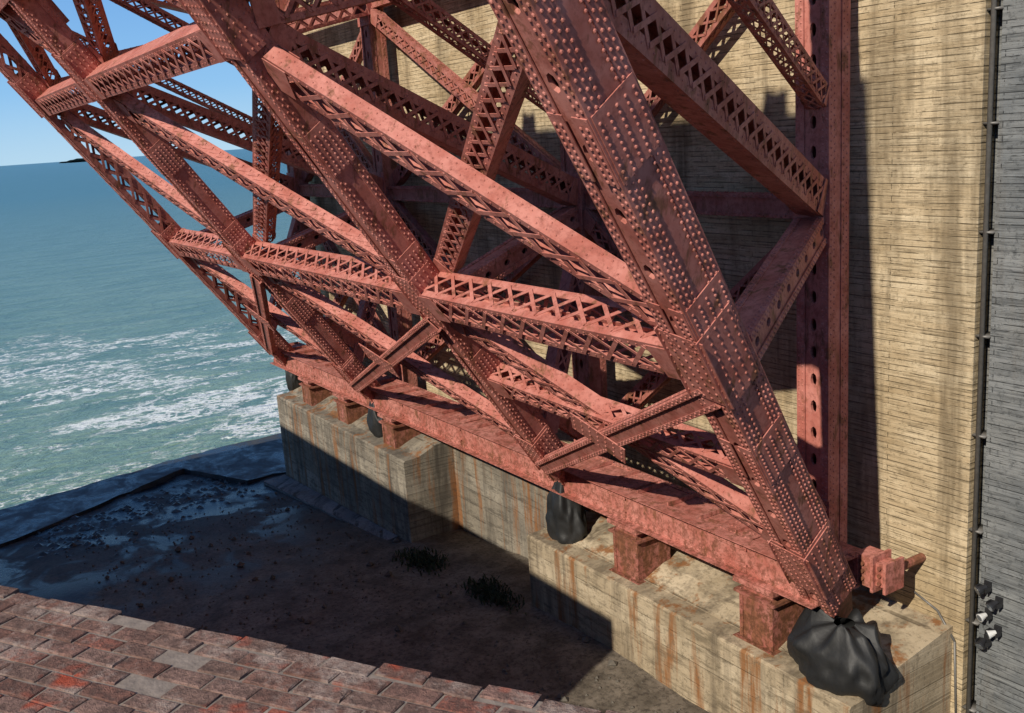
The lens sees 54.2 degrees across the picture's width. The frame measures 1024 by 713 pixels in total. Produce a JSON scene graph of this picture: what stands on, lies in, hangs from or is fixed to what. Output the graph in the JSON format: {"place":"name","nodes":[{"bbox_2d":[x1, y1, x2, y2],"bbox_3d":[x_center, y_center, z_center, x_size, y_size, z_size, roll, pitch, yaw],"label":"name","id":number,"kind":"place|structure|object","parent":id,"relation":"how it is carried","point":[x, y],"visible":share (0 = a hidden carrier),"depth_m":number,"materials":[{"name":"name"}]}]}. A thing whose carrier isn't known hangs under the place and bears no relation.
{"place":"outdoors","nodes":[
{"label":"outdoors","id":0,"kind":"place"},
{"bbox_2d":[60,158,100,162],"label":"headland","id":1,"kind":"structure","parent":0,"point":[78,160],"depth_m":8537.69,"materials":[{"name":"grey stone"}]},
{"bbox_2d":[0,0,277,165],"label":"sky","id":2,"kind":"structure","parent":0,"point":[26,137],"materials":[{"name":"blue"}]},
{"bbox_2d":[0,149,305,508],"bbox_3d":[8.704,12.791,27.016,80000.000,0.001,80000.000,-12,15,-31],"label":"sea","id":3,"kind":"structure","parent":0,"point":[129,343],"depth_m":104.25,"materials":[{"name":"liquid"}]},
{"bbox_2d":[0,473,709,712],"bbox_3d":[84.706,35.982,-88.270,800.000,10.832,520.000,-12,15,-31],"label":"ground","id":4,"kind":"structure","parent":0,"point":[49,575],"depth_m":38.92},
{"bbox_2d":[0,433,285,546],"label":"quay slab","id":5,"kind":"structure","parent":4,"relation":"on","point":[248,462],"depth_m":56.67,"materials":[{"name":"concrete"}]},
{"bbox_2d":[32,478,259,558],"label":"shore rocks","id":6,"kind":"object","parent":4,"relation":"on","point":[96,533],"visible":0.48,"depth_m":51.88,"materials":[{"name":"grey stone"}]},
{"bbox_2d":[0,585,620,712],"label":"brick fort","id":7,"kind":"structure","parent":4,"relation":"on","point":[58,656],"depth_m":3.13,"materials":[{"name":"red brick"}]},
{"bbox_2d":[263,475,397,539],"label":"footing apron","id":8,"kind":"object","parent":4,"relation":"on","point":[290,487],"visible":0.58,"depth_m":49.72,"materials":[{"name":"grey concrete"}]},
{"bbox_2d":[277,386,459,542],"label":"concrete pedestal","id":9,"kind":"object","parent":4,"relation":"on","point":[407,491],"visible":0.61,"depth_m":45.50,"materials":[{"name":"beige concrete"}]},
{"bbox_2d":[285,370,302,390],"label":"black tarp cover","id":10,"kind":"object","parent":9,"relation":"on","point":[292,381],"visible":0.42,"depth_m":54.89,"materials":[{"name":"black plastic"}]},
{"bbox_2d":[367,402,383,437],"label":"black tarp cover","id":11,"kind":"object","parent":9,"relation":"on","point":[374,425],"visible":0.4,"depth_m":45.33,"materials":[{"name":"black plastic"}]},
{"bbox_2d":[0,0,925,655],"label":"steel arch bridge","id":12,"kind":"structure","parent":9,"relation":"on","point":[620,228],"depth_m":25.21,"materials":[{"name":"red metal"}]},
{"bbox_2d":[66,492,680,712],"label":"rubble","id":13,"kind":"object","parent":4,"relation":"on","point":[439,595],"visible":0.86,"depth_m":38.93,"materials":[{"name":"stone"}]},
{"bbox_2d":[392,546,449,576],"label":"weed clump","id":14,"kind":"object","parent":4,"relation":"on","point":[426,559],"visible":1,"depth_m":40.21,"materials":[{"name":"green plant"}]},
{"bbox_2d":[446,573,525,614],"bbox_3d":[-0.696,8.587,36.001,1.908,0.526,4.523,-12,15,-31],"label":"weed clump","id":15,"kind":"object","parent":4,"relation":"on","point":[493,593],"visible":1,"depth_m":36.18,"materials":[{"name":"green plant"}]},
{"bbox_2d":[453,447,549,557],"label":"footing wall","id":16,"kind":"structure","parent":4,"relation":"on","point":[502,508],"depth_m":40.77,"materials":[{"name":"grey concrete"}]},
{"bbox_2d":[298,0,1023,712],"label":"concrete pylon","id":17,"kind":"object","parent":4,"relation":"on","point":[918,92],"depth_m":24.55,"materials":[{"name":"beige concrete"}]},
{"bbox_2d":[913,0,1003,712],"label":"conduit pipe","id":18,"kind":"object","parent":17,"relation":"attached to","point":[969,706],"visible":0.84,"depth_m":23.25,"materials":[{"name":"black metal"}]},
{"bbox_2d":[974,580,991,595],"bbox_3d":[11.318,5.596,24.055,0.450,0.287,0.323,-12,15,-31],"label":"floodlight","id":19,"kind":"object","parent":17,"relation":"attached to","point":[981,589],"visible":1,"depth_m":23.96,"materials":[{"name":"grey metal"}]},
{"bbox_2d":[975,634,991,649],"bbox_3d":[11.453,6.965,24.317,0.436,0.286,0.300,-12,15,-31],"label":"floodlight","id":20,"kind":"object","parent":17,"relation":"attached to","point":[982,643],"visible":0.98,"depth_m":24.25,"materials":[{"name":"grey metal"}]},
{"bbox_2d":[975,607,992,621],"bbox_3d":[11.416,6.264,24.166,0.406,0.250,0.300,-12,15,-31],"label":"floodlight","id":21,"kind":"object","parent":17,"relation":"attached to","point":[982,616],"visible":0.99,"depth_m":24.11,"materials":[{"name":"white metal"}]},
{"bbox_2d":[985,624,1001,638],"bbox_3d":[11.572,6.643,24.034,0.415,0.250,0.300,-12,15,-31],"label":"floodlight","id":22,"kind":"object","parent":17,"relation":"attached to","point":[996,631],"visible":1,"depth_m":23.99,"materials":[{"name":"white metal"}]},
{"bbox_2d":[985,596,1003,611],"bbox_3d":[11.513,5.930,23.866,0.436,0.280,0.300,-12,15,-31],"label":"floodlight","id":23,"kind":"object","parent":17,"relation":"attached to","point":[993,605],"visible":1,"depth_m":23.79,"materials":[{"name":"grey metal"}]},
{"bbox_2d":[527,510,952,712],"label":"concrete pedestal","id":24,"kind":"object","parent":4,"relation":"on","point":[673,623],"visible":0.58,"depth_m":28.02,"materials":[{"name":"beige concrete"}]},
{"bbox_2d":[545,481,587,543],"bbox_3d":[1.864,5.289,33.754,1.294,2.956,1.778,-12,15,-31],"label":"black tarp cover","id":25,"kind":"object","parent":24,"relation":"on","point":[565,518],"visible":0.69,"depth_m":33.19,"materials":[{"name":"black plastic"}]},
{"bbox_2d":[787,607,898,705],"bbox_3d":[7.989,7.211,24.499,1.832,2.207,2.899,-12,15,-31],"label":"black tarp cover","id":26,"kind":"object","parent":24,"relation":"on","point":[839,656],"visible":0.98,"depth_m":23.71,"materials":[{"name":"black plastic"}]}
]}

